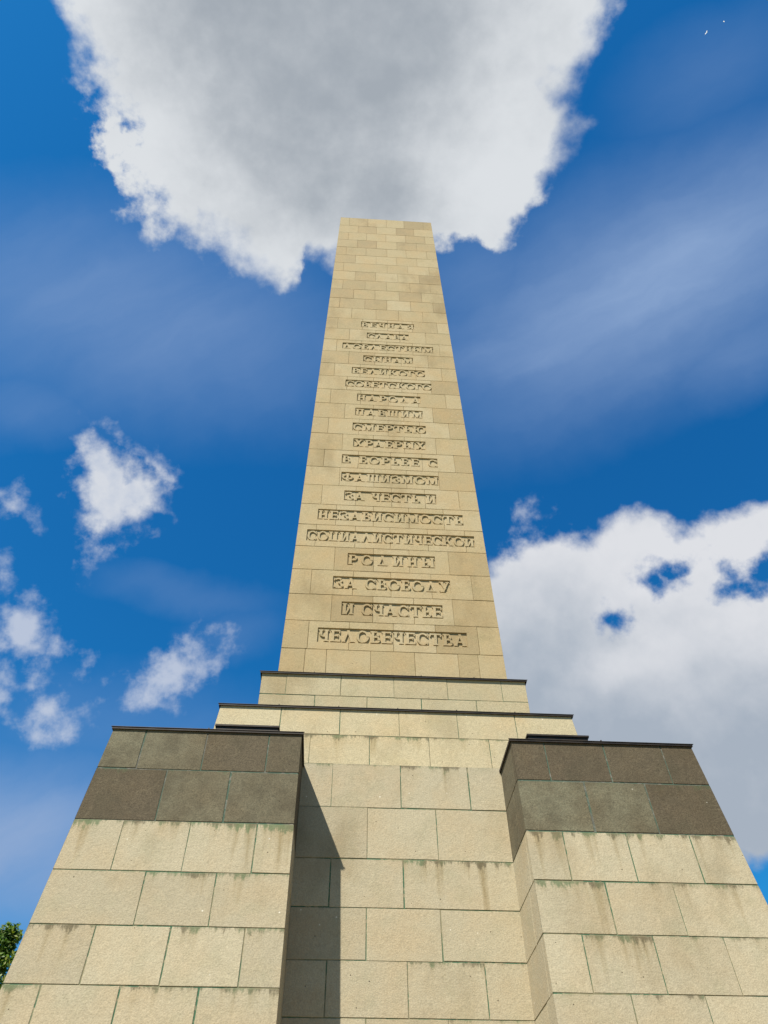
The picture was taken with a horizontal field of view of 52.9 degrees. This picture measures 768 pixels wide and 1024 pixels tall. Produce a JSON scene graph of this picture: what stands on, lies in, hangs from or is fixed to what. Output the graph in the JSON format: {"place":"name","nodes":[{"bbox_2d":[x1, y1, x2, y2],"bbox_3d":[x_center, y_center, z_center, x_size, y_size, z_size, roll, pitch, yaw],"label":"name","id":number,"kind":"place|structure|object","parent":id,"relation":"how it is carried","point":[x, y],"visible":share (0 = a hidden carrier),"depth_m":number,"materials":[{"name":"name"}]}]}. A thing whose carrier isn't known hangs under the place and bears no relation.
{"place":"outdoors","nodes":[
{"label":"outdoors","id":0,"kind":"place"},
{"bbox_2d":[0,921,22,988],"bbox_3d":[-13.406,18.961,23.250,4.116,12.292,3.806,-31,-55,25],"label":"leafy tree","id":1,"kind":"object","parent":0,"point":[11,935],"visible":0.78,"depth_m":26.99,"materials":[{"name":"green plant"}]},
{"bbox_2d":[0,0,767,976],"label":"sky","id":2,"kind":"structure","parent":0,"point":[178,178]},
{"label":"pavement","id":3,"kind":"structure","parent":0,"visible":0},
{"bbox_2d":[0,217,767,1023],"bbox_3d":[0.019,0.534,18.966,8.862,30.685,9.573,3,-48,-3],"label":"obelisk monument","id":4,"kind":"object","parent":3,"relation":"on","point":[388,799],"visible":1,"depth_m":9.52,"materials":[{"name":"stone"}]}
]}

